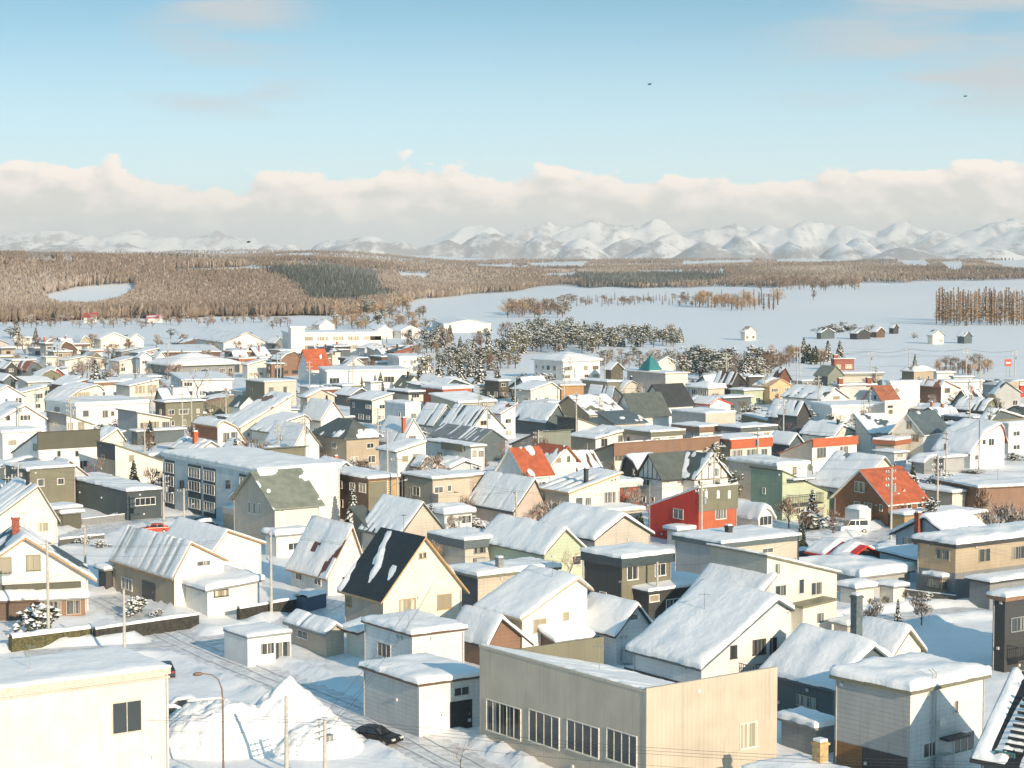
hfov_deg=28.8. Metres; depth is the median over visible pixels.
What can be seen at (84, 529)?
utility pole
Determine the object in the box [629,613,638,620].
window
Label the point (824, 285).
leafless tree
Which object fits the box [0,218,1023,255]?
mountains
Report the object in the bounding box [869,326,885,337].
barn
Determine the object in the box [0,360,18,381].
house
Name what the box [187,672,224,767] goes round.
street lamp
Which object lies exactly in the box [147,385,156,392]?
window
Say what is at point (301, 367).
house
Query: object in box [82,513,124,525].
guard fence
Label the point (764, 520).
window
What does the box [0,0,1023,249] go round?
sky
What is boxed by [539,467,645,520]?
house
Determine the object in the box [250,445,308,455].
parapet building
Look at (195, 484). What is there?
window
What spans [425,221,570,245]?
mountains
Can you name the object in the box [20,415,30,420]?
window
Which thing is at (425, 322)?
snowy tree
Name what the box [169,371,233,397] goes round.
flat roof building
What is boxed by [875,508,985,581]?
house
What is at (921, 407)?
house
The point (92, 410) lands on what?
flat roof building
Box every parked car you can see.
[141,523,169,531]
[161,660,175,676]
[168,694,198,706]
[168,703,181,715]
[197,518,217,525]
[355,723,403,745]
[799,546,808,556]
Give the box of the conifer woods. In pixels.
[28,250,1023,299]
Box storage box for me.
[293,589,327,611]
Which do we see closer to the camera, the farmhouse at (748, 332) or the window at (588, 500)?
the window at (588, 500)
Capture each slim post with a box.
[123,589,125,647]
[284,696,288,767]
[656,562,658,586]
[978,420,979,468]
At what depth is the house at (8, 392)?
496.27 m
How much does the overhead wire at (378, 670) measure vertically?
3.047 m
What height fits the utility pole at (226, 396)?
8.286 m
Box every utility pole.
[11,462,23,476]
[13,398,21,425]
[31,388,38,409]
[37,540,64,628]
[65,397,78,429]
[77,528,96,563]
[85,359,88,378]
[139,427,152,453]
[150,379,152,413]
[156,474,173,524]
[177,488,193,516]
[182,393,188,426]
[187,396,198,434]
[223,388,228,413]
[266,531,272,612]
[273,424,282,445]
[279,353,281,377]
[300,417,309,447]
[306,361,314,389]
[314,719,336,767]
[351,356,357,382]
[373,408,381,431]
[382,430,395,471]
[391,457,406,495]
[475,387,481,405]
[483,402,490,427]
[511,376,520,408]
[513,491,516,516]
[533,430,542,442]
[561,366,565,397]
[568,358,572,382]
[573,393,578,431]
[602,353,605,378]
[695,482,706,529]
[708,453,718,483]
[723,352,729,371]
[754,426,759,453]
[761,369,767,384]
[779,399,786,430]
[794,351,802,383]
[797,345,803,375]
[815,376,820,400]
[860,401,866,413]
[867,389,871,412]
[873,366,876,385]
[885,468,899,539]
[932,455,945,504]
[942,430,948,475]
[963,348,968,374]
[966,384,972,417]
[976,355,982,388]
[987,404,992,419]
[1012,351,1017,376]
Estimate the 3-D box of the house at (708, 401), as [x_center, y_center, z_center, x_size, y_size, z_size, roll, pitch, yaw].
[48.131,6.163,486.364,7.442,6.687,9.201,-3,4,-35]
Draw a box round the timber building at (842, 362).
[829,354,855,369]
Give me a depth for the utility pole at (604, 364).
625.04 m
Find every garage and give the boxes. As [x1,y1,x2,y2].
[358,652,479,736]
[1019,383,1023,396]
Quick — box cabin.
[223,622,291,665]
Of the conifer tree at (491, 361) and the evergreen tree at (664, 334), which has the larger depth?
the evergreen tree at (664, 334)
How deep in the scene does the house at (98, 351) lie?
731.93 m
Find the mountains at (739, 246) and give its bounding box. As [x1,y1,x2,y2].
[0,235,1023,259]
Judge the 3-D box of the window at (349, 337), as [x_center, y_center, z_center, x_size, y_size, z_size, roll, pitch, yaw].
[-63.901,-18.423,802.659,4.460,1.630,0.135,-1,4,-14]
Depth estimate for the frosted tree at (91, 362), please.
690.15 m
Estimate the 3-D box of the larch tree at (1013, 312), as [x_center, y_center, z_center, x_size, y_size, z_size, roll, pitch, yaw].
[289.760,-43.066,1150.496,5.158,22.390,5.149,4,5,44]
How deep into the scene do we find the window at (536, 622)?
196.22 m
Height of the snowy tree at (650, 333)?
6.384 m
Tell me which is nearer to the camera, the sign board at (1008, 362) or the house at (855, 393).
the house at (855, 393)
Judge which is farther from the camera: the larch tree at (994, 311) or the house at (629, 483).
the larch tree at (994, 311)
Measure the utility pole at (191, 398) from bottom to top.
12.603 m
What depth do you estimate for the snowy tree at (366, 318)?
1097.46 m
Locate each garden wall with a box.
[92,612,198,636]
[236,595,300,619]
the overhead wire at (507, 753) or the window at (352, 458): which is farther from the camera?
the window at (352, 458)
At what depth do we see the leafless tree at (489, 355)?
693.24 m
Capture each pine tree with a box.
[679,344,702,363]
[692,351,709,369]
[706,441,726,462]
[716,362,732,371]
[736,404,761,421]
[739,345,778,366]
[740,356,765,372]
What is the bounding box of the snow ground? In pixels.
[0,251,1023,767]
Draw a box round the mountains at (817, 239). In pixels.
[0,219,930,256]
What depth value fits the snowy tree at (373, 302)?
1364.51 m
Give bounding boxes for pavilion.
[147,352,240,375]
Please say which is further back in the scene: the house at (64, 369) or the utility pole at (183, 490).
the house at (64, 369)
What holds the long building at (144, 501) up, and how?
on the snow ground
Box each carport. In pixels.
[804,537,879,558]
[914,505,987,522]
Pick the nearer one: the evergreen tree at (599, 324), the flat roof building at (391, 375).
the flat roof building at (391, 375)
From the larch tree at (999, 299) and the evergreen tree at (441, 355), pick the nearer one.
the evergreen tree at (441, 355)
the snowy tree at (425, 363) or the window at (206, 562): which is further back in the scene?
the snowy tree at (425, 363)
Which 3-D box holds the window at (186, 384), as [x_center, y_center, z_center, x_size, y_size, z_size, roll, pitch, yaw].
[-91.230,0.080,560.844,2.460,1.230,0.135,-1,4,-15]
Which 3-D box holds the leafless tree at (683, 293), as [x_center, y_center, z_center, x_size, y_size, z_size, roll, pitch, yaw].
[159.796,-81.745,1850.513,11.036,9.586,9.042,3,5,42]
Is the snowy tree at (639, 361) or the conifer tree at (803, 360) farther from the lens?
the conifer tree at (803, 360)
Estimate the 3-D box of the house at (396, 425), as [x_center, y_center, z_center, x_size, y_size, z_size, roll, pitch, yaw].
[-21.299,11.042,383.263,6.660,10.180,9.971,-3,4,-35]
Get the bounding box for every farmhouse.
[311,319,334,329]
[740,326,756,339]
[926,330,944,343]
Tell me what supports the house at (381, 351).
on the snow ground
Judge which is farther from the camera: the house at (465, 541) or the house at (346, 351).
the house at (346, 351)
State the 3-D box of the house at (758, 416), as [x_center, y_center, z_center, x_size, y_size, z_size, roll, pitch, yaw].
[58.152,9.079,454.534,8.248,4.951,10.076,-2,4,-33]
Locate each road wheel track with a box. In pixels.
[25,595,330,651]
[26,594,343,654]
[58,516,182,538]
[58,516,222,542]
[90,598,445,767]
[93,518,222,533]
[100,597,465,767]
[114,596,487,767]
[161,602,344,649]
[810,527,889,539]
[877,608,992,615]
[887,611,958,617]
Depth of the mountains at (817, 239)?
18357.50 m
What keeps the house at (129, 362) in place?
on the snow ground
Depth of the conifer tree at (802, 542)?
265.13 m
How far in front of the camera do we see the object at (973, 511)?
294.14 m
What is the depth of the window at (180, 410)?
462.06 m
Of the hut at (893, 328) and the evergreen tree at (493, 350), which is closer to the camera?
the evergreen tree at (493, 350)
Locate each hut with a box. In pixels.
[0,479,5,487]
[872,448,909,466]
[888,324,899,333]
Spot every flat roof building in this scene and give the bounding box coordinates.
[0,645,170,767]
[44,395,150,427]
[156,344,220,356]
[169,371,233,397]
[318,365,408,387]
[386,353,428,372]
[625,355,689,391]
[671,407,735,423]
[744,375,763,386]
[884,379,921,401]
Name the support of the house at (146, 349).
on the snow ground
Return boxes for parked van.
[837,518,869,532]
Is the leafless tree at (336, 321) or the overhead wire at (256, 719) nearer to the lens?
the overhead wire at (256, 719)
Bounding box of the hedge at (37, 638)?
[8,623,92,651]
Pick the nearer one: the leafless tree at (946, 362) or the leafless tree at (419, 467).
the leafless tree at (419, 467)
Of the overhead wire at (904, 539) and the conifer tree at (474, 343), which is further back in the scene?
the conifer tree at (474, 343)
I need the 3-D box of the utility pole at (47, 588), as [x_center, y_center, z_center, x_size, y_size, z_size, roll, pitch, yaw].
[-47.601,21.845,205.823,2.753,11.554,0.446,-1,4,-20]
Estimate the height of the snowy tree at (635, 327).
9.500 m
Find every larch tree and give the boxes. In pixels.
[762,294,765,310]
[934,291,939,323]
[937,287,941,320]
[937,289,939,320]
[939,289,944,323]
[943,292,947,324]
[946,292,950,323]
[948,290,953,322]
[952,287,955,319]
[952,297,956,325]
[955,295,957,323]
[956,292,962,320]
[958,290,962,322]
[961,291,964,319]
[963,291,968,325]
[963,296,967,324]
[967,290,970,321]
[967,294,968,325]
[969,294,973,323]
[973,296,977,322]
[977,288,981,322]
[978,295,982,320]
[981,292,984,321]
[982,288,984,319]
[983,286,986,319]
[985,292,990,322]
[989,290,992,324]
[991,290,996,324]
[994,297,998,324]
[998,291,1001,322]
[998,292,1004,325]
[1003,291,1006,318]
[1004,287,1008,321]
[1007,287,1009,314]
[1007,291,1011,324]
[1008,293,1014,323]
[1009,291,1015,324]
[1014,292,1020,325]
[1018,292,1020,323]
[1020,290,1022,324]
[1021,293,1023,324]
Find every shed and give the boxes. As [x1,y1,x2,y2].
[50,501,84,528]
[83,313,97,321]
[87,472,111,475]
[140,450,162,459]
[146,315,163,322]
[146,374,161,383]
[261,525,305,556]
[282,609,346,656]
[291,408,299,412]
[298,384,323,394]
[343,414,355,418]
[363,380,382,389]
[372,361,386,365]
[440,455,480,470]
[663,523,695,544]
[737,499,776,527]
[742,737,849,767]
[777,706,834,754]
[791,379,813,384]
[795,552,914,593]
[828,614,849,632]
[837,577,878,603]
[876,579,909,602]
[888,508,922,528]
[908,452,935,473]
[926,451,967,472]
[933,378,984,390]
[949,375,974,378]
[983,379,995,382]
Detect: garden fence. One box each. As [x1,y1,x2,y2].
[59,533,103,545]
[904,588,955,599]
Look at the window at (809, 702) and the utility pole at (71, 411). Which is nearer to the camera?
the window at (809, 702)
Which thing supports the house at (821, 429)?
on the snow ground
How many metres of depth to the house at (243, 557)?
240.68 m
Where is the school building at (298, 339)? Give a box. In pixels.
[281,325,382,354]
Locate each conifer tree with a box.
[10,378,15,388]
[12,320,21,336]
[90,359,101,379]
[129,460,140,481]
[145,420,156,445]
[343,486,357,523]
[378,372,383,388]
[406,329,413,344]
[416,364,422,378]
[429,358,433,372]
[430,328,438,347]
[435,357,444,376]
[436,323,440,342]
[438,326,447,347]
[441,350,447,366]
[446,357,454,375]
[448,325,454,344]
[455,355,468,382]
[457,338,462,354]
[465,358,474,376]
[466,353,476,370]
[470,353,486,383]
[471,337,477,349]
[485,331,492,353]
[488,351,494,370]
[494,339,499,352]
[494,365,500,377]
[498,339,506,357]
[511,390,514,401]
[517,332,526,352]
[541,319,545,333]
[557,335,564,350]
[603,327,612,345]
[614,326,621,346]
[621,336,625,346]
[633,332,641,346]
[638,512,644,524]
[676,327,683,342]
[686,347,697,371]
[740,357,750,374]
[746,353,754,374]
[753,348,765,372]
[798,522,807,546]
[800,349,806,362]
[801,337,806,349]
[804,490,819,529]
[806,344,811,361]
[809,348,816,363]
[814,347,818,361]
[821,341,831,361]
[836,341,844,357]
[894,599,902,621]
[909,462,917,482]
[912,354,917,365]
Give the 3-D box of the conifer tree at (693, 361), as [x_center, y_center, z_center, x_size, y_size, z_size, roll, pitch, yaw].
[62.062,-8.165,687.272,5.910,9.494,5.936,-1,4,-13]
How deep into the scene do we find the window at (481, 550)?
253.31 m
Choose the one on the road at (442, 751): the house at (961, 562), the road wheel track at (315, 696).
the road wheel track at (315, 696)
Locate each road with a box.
[24,594,344,656]
[57,515,222,545]
[88,595,503,767]
[805,477,1023,545]
[876,607,992,620]
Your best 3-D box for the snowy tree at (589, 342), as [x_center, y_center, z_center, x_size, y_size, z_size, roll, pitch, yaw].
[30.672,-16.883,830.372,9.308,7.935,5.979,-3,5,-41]
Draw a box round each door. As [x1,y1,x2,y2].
[142,580,154,601]
[422,697,444,734]
[450,699,471,727]
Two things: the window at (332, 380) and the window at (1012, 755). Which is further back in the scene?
the window at (332, 380)
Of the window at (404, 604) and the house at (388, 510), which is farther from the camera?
the house at (388, 510)
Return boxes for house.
[0,340,8,345]
[0,346,15,355]
[0,354,13,357]
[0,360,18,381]
[0,372,16,385]
[0,384,25,403]
[0,400,47,431]
[0,425,44,459]
[0,455,40,479]
[0,470,61,546]
[0,513,96,620]
[4,356,36,365]
[4,453,75,502]
[11,428,100,472]
[13,336,32,347]
[16,360,42,381]
[16,375,53,388]
[16,384,46,411]
[28,347,39,355]
[31,383,48,395]
[33,364,69,373]
[33,368,61,379]
[36,336,53,346]
[39,342,53,355]
[39,356,57,367]
[44,381,104,409]
[44,410,94,430]
[45,366,65,375]
[46,349,72,365]
[47,373,81,391]
[50,339,77,355]
[50,377,89,389]
[53,456,89,476]
[56,335,73,342]
[57,355,106,370]
[72,343,89,351]
[73,334,92,348]
[79,349,103,356]
[83,351,106,360]
[88,378,124,394]
[89,331,128,347]
[93,520,264,615]
[95,437,162,482]
[100,425,126,445]
[105,377,133,380]
[107,355,135,372]
[114,346,142,357]
[114,376,160,404]
[115,408,186,444]
[128,347,158,355]
[133,373,145,378]
[134,352,153,373]
[152,351,165,359]
[153,398,206,427]
[154,385,190,402]
[166,516,265,584]
[167,430,221,448]
[170,336,184,343]
[175,338,196,343]
[192,416,247,445]
[198,393,235,415]
[204,388,235,398]
[214,414,231,419]
[222,437,249,446]
[222,467,324,540]
[223,350,251,357]
[225,391,294,439]
[226,354,256,371]
[227,350,247,356]
[228,395,253,413]
[229,387,245,396]
[232,346,248,349]
[240,358,267,377]
[249,345,271,355]
[249,411,312,443]
[250,355,272,358]
[264,362,284,377]
[265,420,321,458]
[266,335,281,348]
[269,348,295,354]
[270,350,298,375]
[285,515,362,595]
[296,349,329,382]
[298,387,336,412]
[301,398,344,430]
[306,343,324,348]
[307,385,340,392]
[311,417,383,465]
[316,344,341,363]
[319,455,352,466]
[326,345,351,348]
[327,353,333,365]
[332,383,360,387]
[333,386,365,405]
[334,346,351,356]
[337,514,469,657]
[338,356,367,363]
[347,390,394,423]
[349,487,444,551]
[355,342,379,356]
[361,609,467,661]
[366,345,385,358]
[368,324,392,337]
[369,354,386,363]
[373,346,390,354]
[375,437,426,473]
[379,415,425,454]
[384,399,420,418]
[385,343,413,353]
[387,388,425,408]
[391,344,414,348]
[393,371,419,387]
[405,381,441,389]
[410,454,442,469]
[415,402,450,437]
[419,374,439,380]
[421,383,497,408]
[424,432,486,470]
[427,520,492,564]
[429,423,507,461]
[431,377,470,384]
[438,403,505,435]
[443,377,471,384]
[449,555,561,606]
[455,560,598,664]
[467,470,544,521]
[477,383,484,395]
[482,378,510,398]
[482,514,586,577]
[488,401,517,438]
[494,442,581,484]
[509,376,545,396]
[509,380,561,403]
[509,429,573,448]
[515,400,563,433]
[531,351,602,380]
[534,399,560,402]
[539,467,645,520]
[539,502,654,546]
[554,415,598,432]
[557,383,585,399]
[558,393,623,424]
[571,424,623,449]
[572,449,603,470]
[580,378,621,393]
[580,542,698,620]
[581,580,652,664]
[587,435,721,470]
[588,384,621,400]
[595,410,648,425]
[602,361,624,379]
[616,376,637,392]
[617,392,671,426]
[617,425,685,441]
[619,452,652,476]
[619,475,642,504]
[624,578,794,682]
[634,439,731,509]
[647,383,695,422]
[648,482,738,538]
[671,421,720,437]
[672,524,801,574]
[681,543,841,632]
[685,382,726,391]
[687,381,726,395]
[691,395,732,409]
[695,374,715,381]
[701,432,772,466]
[708,394,753,414]
[713,371,748,394]
[718,422,777,434]
[726,454,810,499]
[728,387,764,404]
[739,411,767,422]
[749,466,833,520]
[752,376,792,404]
[759,592,927,715]
[765,398,811,436]
[771,430,803,456]
[773,366,791,382]
[778,436,858,470]
[780,384,849,409]
[799,418,855,441]
[802,419,848,426]
[808,400,878,422]
[810,450,892,501]
[813,365,844,385]
[829,652,991,767]
[830,466,929,526]
[831,377,877,399]
[843,371,883,385]
[853,409,947,459]
[862,385,899,401]
[866,398,919,422]
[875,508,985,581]
[900,365,935,379]
[911,517,1023,608]
[912,401,949,411]
[919,379,961,403]
[921,484,966,506]
[923,403,957,420]
[931,418,1007,467]
[933,370,955,378]
[943,412,981,421]
[945,421,956,425]
[950,385,986,406]
[954,396,996,413]
[969,667,1023,767]
[978,407,1023,421]
[981,379,1020,397]
[986,586,1023,672]
[987,381,1022,407]
[995,377,1023,382]
[1001,420,1023,454]
[1007,404,1023,415]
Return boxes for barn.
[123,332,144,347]
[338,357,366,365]
[391,325,419,337]
[432,316,490,331]
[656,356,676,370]
[815,328,835,338]
[849,328,871,338]
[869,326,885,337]
[956,331,972,343]
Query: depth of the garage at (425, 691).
168.63 m
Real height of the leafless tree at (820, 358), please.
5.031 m
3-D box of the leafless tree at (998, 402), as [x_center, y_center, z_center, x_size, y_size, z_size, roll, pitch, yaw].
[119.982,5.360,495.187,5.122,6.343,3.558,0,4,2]
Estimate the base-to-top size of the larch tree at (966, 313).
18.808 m
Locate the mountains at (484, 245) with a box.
[103,232,680,260]
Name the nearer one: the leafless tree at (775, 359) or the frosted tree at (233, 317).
the leafless tree at (775, 359)
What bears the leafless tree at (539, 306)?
on the snow ground
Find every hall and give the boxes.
[185,327,267,351]
[479,636,777,767]
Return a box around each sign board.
[972,364,976,378]
[1005,358,1011,376]
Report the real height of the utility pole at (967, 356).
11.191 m
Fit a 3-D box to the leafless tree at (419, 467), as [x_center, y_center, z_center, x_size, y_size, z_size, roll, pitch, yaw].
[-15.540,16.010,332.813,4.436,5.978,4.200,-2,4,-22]
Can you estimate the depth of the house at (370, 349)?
775.02 m
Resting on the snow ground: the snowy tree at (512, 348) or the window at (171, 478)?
the snowy tree at (512, 348)
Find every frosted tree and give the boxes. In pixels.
[24,314,34,324]
[56,315,64,323]
[69,368,76,374]
[86,318,96,328]
[88,333,98,343]
[89,356,100,368]
[107,317,117,327]
[111,363,124,375]
[144,368,152,374]
[153,334,161,343]
[164,364,175,378]
[168,317,175,324]
[172,363,182,371]
[185,424,193,434]
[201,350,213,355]
[226,370,235,376]
[230,316,239,323]
[241,313,247,322]
[424,454,447,468]
[446,514,463,527]
[536,499,563,513]
[616,347,624,358]
[624,488,642,504]
[634,383,644,392]
[863,594,888,616]
[901,589,932,624]
[928,394,935,401]
[978,509,996,524]
[985,501,1017,523]
[1001,505,1023,521]
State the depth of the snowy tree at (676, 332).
899.70 m
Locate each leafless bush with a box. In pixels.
[90,455,106,471]
[212,397,228,411]
[447,740,475,767]
[492,440,510,458]
[773,417,795,430]
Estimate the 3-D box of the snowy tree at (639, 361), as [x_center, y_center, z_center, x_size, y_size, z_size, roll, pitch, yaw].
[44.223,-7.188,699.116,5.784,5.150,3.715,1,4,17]
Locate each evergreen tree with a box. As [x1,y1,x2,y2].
[3,327,19,338]
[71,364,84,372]
[101,370,110,378]
[166,328,178,338]
[416,339,430,352]
[418,328,432,343]
[433,352,452,363]
[444,344,451,360]
[446,346,460,359]
[476,345,489,360]
[482,327,492,337]
[489,347,499,360]
[492,338,501,346]
[496,351,507,368]
[532,335,543,351]
[533,335,545,351]
[534,316,545,328]
[539,332,551,348]
[548,324,561,337]
[549,332,566,351]
[550,338,563,352]
[563,323,575,344]
[568,328,586,342]
[577,339,587,349]
[584,333,607,351]
[590,321,603,329]
[590,325,602,335]
[597,350,605,357]
[602,327,616,346]
[615,325,624,336]
[620,352,629,359]
[627,335,635,347]
[629,345,637,355]
[634,325,647,341]
[637,333,647,346]
[643,323,651,334]
[648,334,657,347]
[659,329,669,344]
[662,326,678,335]
[668,333,678,346]
[691,361,708,377]
[693,346,704,360]
[702,352,720,370]
[708,352,722,369]
[719,346,738,368]
[728,471,744,495]
[825,413,834,419]
[850,418,855,428]
[919,496,940,512]
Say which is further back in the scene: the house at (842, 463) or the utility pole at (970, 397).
the utility pole at (970, 397)
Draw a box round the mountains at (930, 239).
[907,230,961,249]
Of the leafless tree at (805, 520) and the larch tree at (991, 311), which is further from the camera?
the larch tree at (991, 311)
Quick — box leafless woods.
[0,249,1023,321]
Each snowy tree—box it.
[327,310,340,323]
[353,318,363,328]
[361,312,369,328]
[365,300,376,310]
[369,310,386,323]
[385,302,395,317]
[403,308,413,319]
[414,306,422,319]
[416,353,432,373]
[419,317,435,328]
[427,337,438,352]
[448,350,462,368]
[448,352,468,367]
[459,339,476,354]
[472,349,485,362]
[488,361,496,373]
[501,336,522,356]
[503,343,515,364]
[505,327,516,336]
[508,328,522,338]
[508,349,522,367]
[512,333,532,353]
[513,321,529,333]
[522,324,537,334]
[537,319,551,332]
[547,337,554,349]
[557,299,571,314]
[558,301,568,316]
[560,332,570,348]
[561,319,567,332]
[569,324,584,344]
[571,330,585,348]
[578,332,602,352]
[578,334,590,351]
[593,331,605,348]
[602,349,612,361]
[606,327,621,347]
[621,325,635,343]
[627,323,637,337]
[629,356,644,367]
[646,331,653,344]
[662,347,676,355]
[667,329,681,344]
[678,352,697,374]
[695,348,712,372]
[705,361,721,372]
[715,352,734,370]
[753,358,771,374]
[808,408,815,419]
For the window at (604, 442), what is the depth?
392.72 m
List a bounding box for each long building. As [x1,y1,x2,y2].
[75,474,161,519]
[931,474,1023,514]
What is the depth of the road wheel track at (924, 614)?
223.42 m
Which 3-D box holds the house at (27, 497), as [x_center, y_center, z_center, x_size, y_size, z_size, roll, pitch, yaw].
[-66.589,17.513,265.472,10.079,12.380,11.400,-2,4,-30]
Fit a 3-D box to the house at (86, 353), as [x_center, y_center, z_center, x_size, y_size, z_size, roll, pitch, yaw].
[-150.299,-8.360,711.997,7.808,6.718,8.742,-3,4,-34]
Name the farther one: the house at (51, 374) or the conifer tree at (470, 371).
the conifer tree at (470, 371)
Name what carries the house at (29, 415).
on the snow ground
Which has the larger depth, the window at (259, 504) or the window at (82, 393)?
the window at (82, 393)
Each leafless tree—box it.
[16,334,26,349]
[76,365,89,377]
[99,359,107,370]
[108,342,119,353]
[124,338,133,346]
[133,431,154,450]
[142,466,161,485]
[159,380,174,386]
[185,428,192,436]
[189,371,211,397]
[203,317,214,325]
[232,340,242,347]
[242,437,271,447]
[273,317,283,326]
[282,316,290,325]
[332,316,339,329]
[333,301,343,312]
[338,311,348,322]
[344,309,357,326]
[346,314,356,324]
[353,459,375,468]
[354,309,367,322]
[366,359,376,365]
[369,303,383,311]
[387,303,400,315]
[388,313,405,322]
[395,296,412,311]
[399,300,411,309]
[400,328,413,338]
[401,340,423,350]
[407,312,418,319]
[407,317,420,327]
[409,463,429,469]
[421,304,426,314]
[430,541,442,551]
[433,343,444,358]
[437,326,450,346]
[460,496,475,506]
[471,329,485,347]
[483,351,497,370]
[495,321,513,337]
[498,304,515,317]
[499,387,511,400]
[502,297,512,313]
[502,353,520,365]
[511,303,527,314]
[515,300,532,315]
[526,297,537,311]
[529,300,542,317]
[530,302,542,313]
[530,436,547,445]
[530,501,548,519]
[531,299,549,313]
[534,307,542,316]
[542,298,562,313]
[553,303,570,317]
[558,551,579,571]
[581,298,592,304]
[603,298,614,305]
[607,462,616,470]
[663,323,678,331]
[667,354,687,370]
[678,291,688,300]
[680,296,690,301]
[696,291,707,306]
[698,290,722,306]
[704,297,724,307]
[712,295,721,307]
[717,293,730,307]
[720,293,732,306]
[725,297,739,309]
[727,364,738,371]
[730,352,742,366]
[735,290,750,305]
[736,298,749,310]
[738,400,747,410]
[740,292,755,307]
[749,297,757,308]
[753,354,773,375]
[761,352,777,372]
[765,288,785,304]
[765,348,786,372]
[774,497,796,528]
[775,281,786,288]
[777,355,788,366]
[782,277,791,285]
[782,344,794,356]
[784,350,796,364]
[784,353,794,363]
[787,274,800,287]
[787,346,796,357]
[788,494,825,526]
[789,346,806,360]
[791,275,807,285]
[792,277,805,287]
[796,511,811,531]
[809,275,821,283]
[817,349,832,363]
[817,353,826,365]
[820,281,832,290]
[826,509,851,532]
[843,277,859,287]
[847,278,860,289]
[870,373,880,382]
[934,362,942,370]
[940,355,950,365]
[951,356,964,371]
[958,360,967,373]
[964,364,972,374]
[969,352,980,363]
[972,486,992,508]
[975,354,987,369]
[976,360,992,372]
[984,358,994,370]
[987,394,1004,408]
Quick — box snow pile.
[169,675,363,760]
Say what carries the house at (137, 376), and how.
on the snow ground
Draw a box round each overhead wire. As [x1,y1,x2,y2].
[16,475,162,480]
[44,532,264,545]
[48,533,267,546]
[51,534,271,547]
[56,543,263,556]
[162,720,322,722]
[165,717,301,719]
[177,731,244,732]
[182,489,514,499]
[273,533,655,562]
[276,535,600,563]
[318,578,425,720]
[320,722,944,767]
[326,588,430,732]
[327,733,682,767]
[330,720,998,765]
[332,717,1010,762]
[336,578,435,715]
[389,431,530,435]
[709,470,887,484]
[715,454,926,459]
[717,454,881,469]
[717,455,928,460]
[799,539,992,544]
[803,536,1004,541]
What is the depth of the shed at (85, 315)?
1204.45 m
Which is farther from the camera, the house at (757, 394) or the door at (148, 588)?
the house at (757, 394)
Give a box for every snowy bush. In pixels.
[12,603,61,632]
[73,535,90,543]
[92,423,104,428]
[93,540,111,547]
[108,419,117,426]
[125,596,147,617]
[148,608,163,616]
[472,515,485,529]
[548,373,555,380]
[799,508,836,529]
[830,325,844,331]
[840,325,851,330]
[909,474,919,484]
[919,473,936,483]
[920,592,933,600]
[928,470,954,482]
[963,468,985,473]
[1006,452,1023,460]
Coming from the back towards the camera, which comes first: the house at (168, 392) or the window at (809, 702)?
the house at (168, 392)
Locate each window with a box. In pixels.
[0,557,11,573]
[8,440,15,444]
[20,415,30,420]
[26,554,40,571]
[34,393,42,398]
[37,479,43,486]
[38,522,48,531]
[57,478,63,484]
[67,422,73,429]
[73,392,89,396]
[78,422,84,429]
[80,461,86,468]
[83,410,88,416]
[102,410,107,417]
[112,699,142,735]
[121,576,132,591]
[129,455,133,461]
[135,386,144,393]
[135,497,155,505]
[140,422,148,427]
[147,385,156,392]
[151,421,158,427]
[162,421,169,426]
[165,462,173,473]
[165,475,173,486]
[165,492,173,503]
[168,410,174,414]
[179,409,187,414]
[184,382,191,386]
[188,466,199,478]
[188,480,199,492]
[188,497,199,509]
[196,560,210,566]
[203,469,214,481]
[203,483,214,495]
[203,501,214,513]
[223,433,229,441]
[231,432,237,437]
[247,501,250,513]
[253,502,255,513]
[258,503,260,514]
[260,642,274,655]
[274,640,290,660]
[288,542,297,550]
[295,573,302,580]
[296,629,307,639]
[305,337,312,340]
[314,578,320,585]
[317,337,328,340]
[330,378,339,383]
[333,336,343,340]
[345,597,351,607]
[348,336,358,339]
[351,456,357,463]
[358,414,363,418]
[366,443,373,448]
[368,455,375,462]
[370,336,380,339]
[377,641,390,657]
[384,376,393,381]
[399,598,415,611]
[402,456,407,461]
[411,413,416,418]
[412,486,419,496]
[434,486,443,493]
[437,593,451,610]
[447,485,451,491]
[453,685,469,697]
[461,515,471,523]
[474,547,485,553]
[480,420,486,425]
[485,698,520,741]
[505,430,511,435]
[528,708,559,750]
[533,618,546,633]
[563,611,568,620]
[566,718,599,759]
[572,555,581,565]
[575,497,582,503]
[585,497,591,504]
[601,438,607,446]
[603,491,615,502]
[605,727,637,767]
[618,435,622,441]
[626,566,638,580]
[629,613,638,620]
[642,478,649,485]
[654,563,666,576]
[673,508,683,519]
[692,389,697,394]
[715,509,726,519]
[730,645,737,659]
[731,449,742,455]
[739,721,757,749]
[747,449,756,454]
[752,638,766,655]
[759,515,771,525]
[761,448,767,454]
[762,547,773,552]
[770,637,776,654]
[775,563,780,574]
[775,584,786,595]
[792,467,796,474]
[796,693,816,709]
[798,578,804,594]
[810,581,822,595]
[816,447,826,458]
[835,415,844,420]
[840,446,848,452]
[854,481,864,492]
[864,502,871,507]
[902,536,913,543]
[911,434,918,441]
[922,741,934,759]
[935,549,949,560]
[953,700,959,713]
[953,729,974,754]
[978,548,990,562]
[988,438,994,445]
[994,750,1014,758]
[1010,616,1023,632]
[1012,400,1017,405]
[1012,545,1023,559]
[1013,431,1019,435]
[1013,444,1019,449]
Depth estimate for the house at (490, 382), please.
558.38 m
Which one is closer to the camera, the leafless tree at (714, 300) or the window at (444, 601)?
the window at (444, 601)
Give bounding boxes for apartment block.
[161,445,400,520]
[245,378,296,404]
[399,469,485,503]
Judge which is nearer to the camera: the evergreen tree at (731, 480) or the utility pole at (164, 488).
the utility pole at (164, 488)

